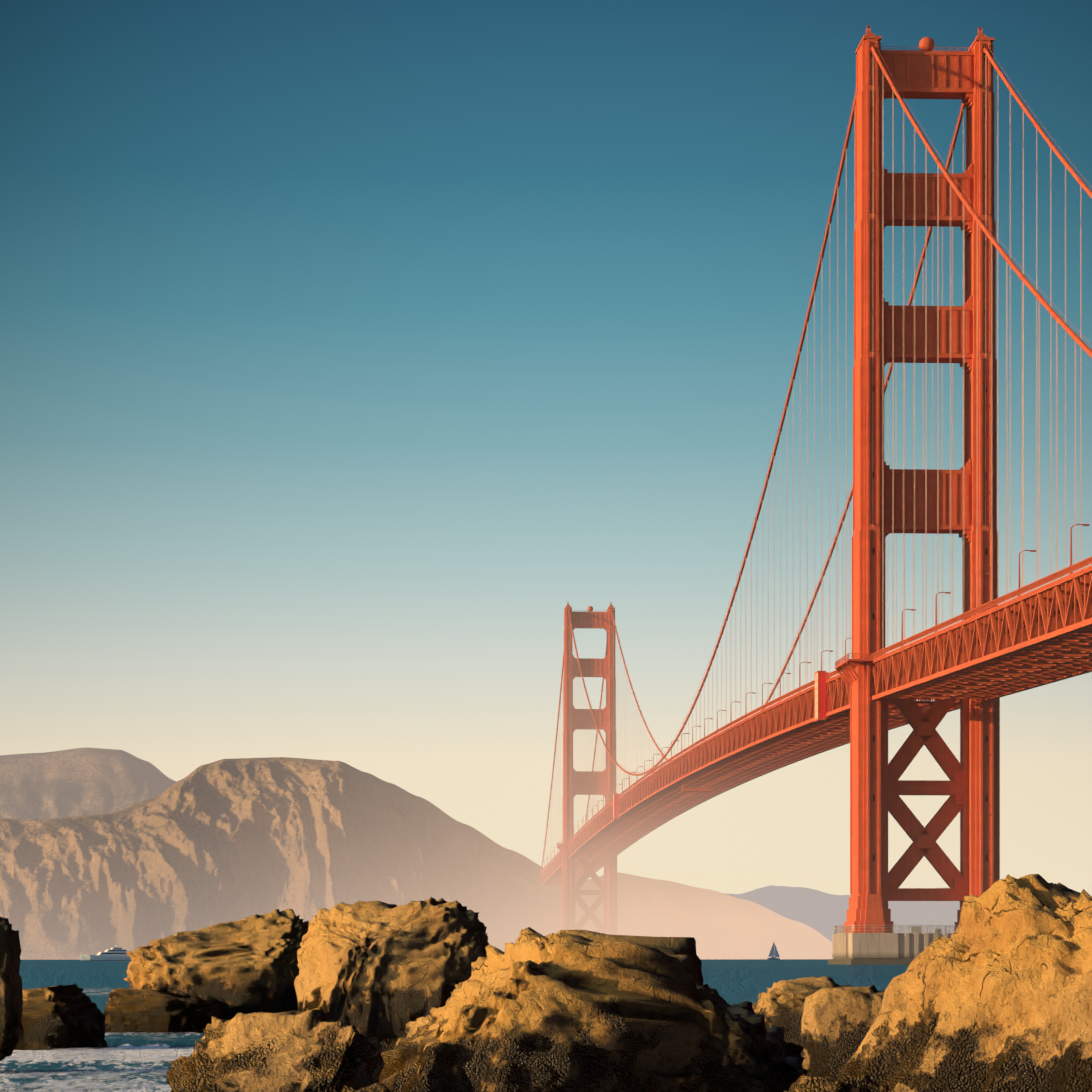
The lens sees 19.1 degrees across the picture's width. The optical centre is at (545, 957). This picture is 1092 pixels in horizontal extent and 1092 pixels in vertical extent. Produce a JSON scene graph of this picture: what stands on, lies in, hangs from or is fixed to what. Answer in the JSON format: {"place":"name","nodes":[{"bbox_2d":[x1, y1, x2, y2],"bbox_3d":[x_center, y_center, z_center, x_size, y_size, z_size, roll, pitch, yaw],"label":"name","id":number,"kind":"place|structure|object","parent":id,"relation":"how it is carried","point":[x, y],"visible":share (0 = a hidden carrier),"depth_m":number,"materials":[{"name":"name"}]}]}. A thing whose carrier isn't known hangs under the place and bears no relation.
{"place":"outdoors","nodes":[
{"label":"outdoors","id":0,"kind":"place"},
{"bbox_2d":[30,987,128,996],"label":"sea foam","id":1,"kind":"object","parent":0,"point":[94,991],"visible":0.19,"depth_m":163.93,"materials":[{"name":"white"}]},
{"bbox_2d":[0,748,175,818],"bbox_3d":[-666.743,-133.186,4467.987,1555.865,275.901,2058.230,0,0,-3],"label":"distant hill","id":2,"kind":"structure","parent":0,"point":[69,783],"depth_m":4010.19,"materials":[{"name":"brown stone"}]},
{"bbox_2d":[0,757,832,959],"bbox_3d":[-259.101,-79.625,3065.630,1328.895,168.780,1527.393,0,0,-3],"label":"mountain","id":3,"kind":"structure","parent":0,"point":[215,842],"depth_m":2499.82,"materials":[{"name":"brown stone"}]},
{"bbox_2d":[0,959,908,1091],"bbox_3d":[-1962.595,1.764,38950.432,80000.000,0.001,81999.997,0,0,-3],"label":"sea water","id":4,"kind":"structure","parent":0,"point":[734,981],"depth_m":157.97,"materials":[{"name":"blue liquid"}]},
{"bbox_2d":[0,917,23,1060],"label":"tall rock","id":5,"kind":"object","parent":4,"relation":"in","point":[11,1011],"visible":1,"depth_m":49.35,"materials":[{"name":"brown stone"}]},
{"bbox_2d":[13,984,107,1049],"bbox_3d":[-10.077,1.413,62.896,3.054,1.800,2.771,0,0,-3],"label":"rock","id":6,"kind":"object","parent":4,"relation":"in","point":[65,1017],"visible":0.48,"depth_m":61.91,"materials":[{"name":"brown stone"}]},
{"bbox_2d":[0,1066,169,1091],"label":"sea foam","id":7,"kind":"object","parent":4,"relation":"on","point":[66,1084],"visible":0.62,"depth_m":44.58,"materials":[{"name":"white"}]},
{"bbox_2d":[5,1045,193,1058],"bbox_3d":[-7.503,1.728,59.375,7.710,0.025,8.725,0,0,-3],"label":"breaker foam","id":8,"kind":"object","parent":4,"relation":"on","point":[88,1054],"visible":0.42,"depth_m":58.85,"materials":[{"name":"white"}]},
{"bbox_2d":[80,945,131,960],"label":"motor yacht","id":9,"kind":"object","parent":4,"relation":"on","point":[100,956],"visible":0.94,"depth_m":1700.69,"materials":[{"name":"white paint"}]},
{"bbox_2d":[105,1032,202,1039],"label":"sea foam","id":10,"kind":"object","parent":4,"relation":"on","point":[155,1035],"visible":0.1,"depth_m":73.62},
{"bbox_2d":[104,988,222,1033],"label":"rock","id":11,"kind":"object","parent":4,"relation":"in","point":[131,1010],"visible":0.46,"depth_m":74.98,"materials":[{"name":"brown stone"}]},
{"bbox_2d":[166,1008,384,1091],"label":"rock","id":12,"kind":"object","parent":4,"relation":"in","point":[317,1050],"visible":0.96,"depth_m":23.53,"materials":[{"name":"brown stone"}]},
{"bbox_2d":[334,1083,390,1091],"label":"rock","id":13,"kind":"object","parent":4,"relation":"in","point":[378,1087],"visible":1,"depth_m":21.80,"materials":[{"name":"brown stone"}]},
{"bbox_2d":[767,943,779,958],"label":"sailing boat","id":14,"kind":"object","parent":4,"relation":"on","point":[771,954],"visible":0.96,"depth_m":2597.79,"materials":[{"name":"fabric"}]},
{"bbox_2d":[828,925,956,964],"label":"tower pier","id":15,"kind":"structure","parent":4,"relation":"in","point":[864,948],"depth_m":773.78,"materials":[{"name":"concrete"}]},
{"bbox_2d":[0,0,1091,895],"label":"sky","id":16,"kind":"structure","parent":0,"point":[348,348],"materials":[{"name":"blue"}]},
{"bbox_2d":[557,602,617,934],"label":"bridge tower","id":17,"kind":"structure","parent":0,"point":[573,779],"depth_m":2063.45,"materials":[{"name":"metal"}]},
{"bbox_2d":[724,885,959,941],"bbox_3d":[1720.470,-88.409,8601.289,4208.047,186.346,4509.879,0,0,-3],"label":"bay hills","id":18,"kind":"structure","parent":0,"point":[823,913],"depth_m":7606.54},
{"bbox_2d":[835,26,999,932],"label":"bridge tower","id":19,"kind":"structure","parent":0,"point":[971,787],"depth_m":786.26,"materials":[{"name":"metal"}]},
{"bbox_2d":[537,43,1091,889],"bbox_3d":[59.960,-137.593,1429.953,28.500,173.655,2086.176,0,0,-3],"label":"main suspension cables","id":20,"kind":"object","parent":19,"relation":"attached to","point":[985,229],"visible":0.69,"depth_m":868.91,"materials":[{"name":"metal"}]},
{"bbox_2d":[551,54,1080,861],"bbox_3d":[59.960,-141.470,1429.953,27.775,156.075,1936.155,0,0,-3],"label":"suspender cables","id":21,"kind":"object","parent":20,"relation":"hanging from","point":[883,450],"visible":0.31,"depth_m":783.42,"materials":[{"name":"metal"}]},
{"bbox_2d":[541,556,1091,885],"bbox_3d":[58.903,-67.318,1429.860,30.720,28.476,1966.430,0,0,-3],"label":"bridge deck","id":22,"kind":"structure","parent":21,"relation":"hanging from","point":[1039,636],"depth_m":800.22,"materials":[{"name":"metal"}]},
{"bbox_2d":[544,524,1088,866],"bbox_3d":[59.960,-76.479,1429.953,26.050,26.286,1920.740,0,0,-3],"label":"street lamps","id":23,"kind":"object","parent":22,"relation":"attached to","point":[845,659],"visible":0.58,"depth_m":835.57,"materials":[{"name":"metal"}]},
{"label":"beach sand","id":24,"kind":"object","parent":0,"visible":0},
{"bbox_2d":[124,909,308,1019],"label":"rock","id":25,"kind":"object","parent":24,"relation":"on","point":[247,965],"visible":0.4,"depth_m":76.06,"materials":[{"name":"brown stone"}]},
{"bbox_2d":[294,897,488,1052],"bbox_3d":[-2.967,0.985,59.840,3.516,4.200,3.152,0,0,-32],"label":"rock","id":26,"kind":"object","parent":24,"relation":"on","point":[386,973],"visible":0.56,"depth_m":58.93,"materials":[{"name":"brown stone"}]},
{"bbox_2d":[378,927,808,1091],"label":"rock","id":27,"kind":"object","parent":24,"relation":"on","point":[530,1010],"visible":1,"depth_m":28.25,"materials":[{"name":"brown stone"}]},
{"bbox_2d":[752,976,853,1055],"bbox_3d":[3.518,1.354,43.694,2.005,2.200,1.841,0,0,-3],"label":"dark rock","id":28,"kind":"object","parent":24,"relation":"on","point":[780,1003],"visible":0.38,"depth_m":42.95,"materials":[{"name":"brown stone"}]},
{"bbox_2d":[784,1075,887,1091],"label":"rock","id":29,"kind":"object","parent":24,"relation":"on","point":[848,1083],"visible":1,"depth_m":23.52,"materials":[{"name":"brown stone"}]},
{"bbox_2d":[801,985,884,1077],"bbox_3d":[3.191,1.489,33.748,1.122,2.400,0.993,0,0,-3],"label":"rock","id":30,"kind":"object","parent":24,"relation":"on","point":[837,1023],"visible":0.56,"depth_m":33.33,"materials":[{"name":"brown stone"}]},
{"bbox_2d":[836,874,1091,1091],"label":"rock","id":31,"kind":"object","parent":24,"relation":"on","point":[993,993],"visible":1,"depth_m":24.98,"materials":[{"name":"brown stone"}]}
]}

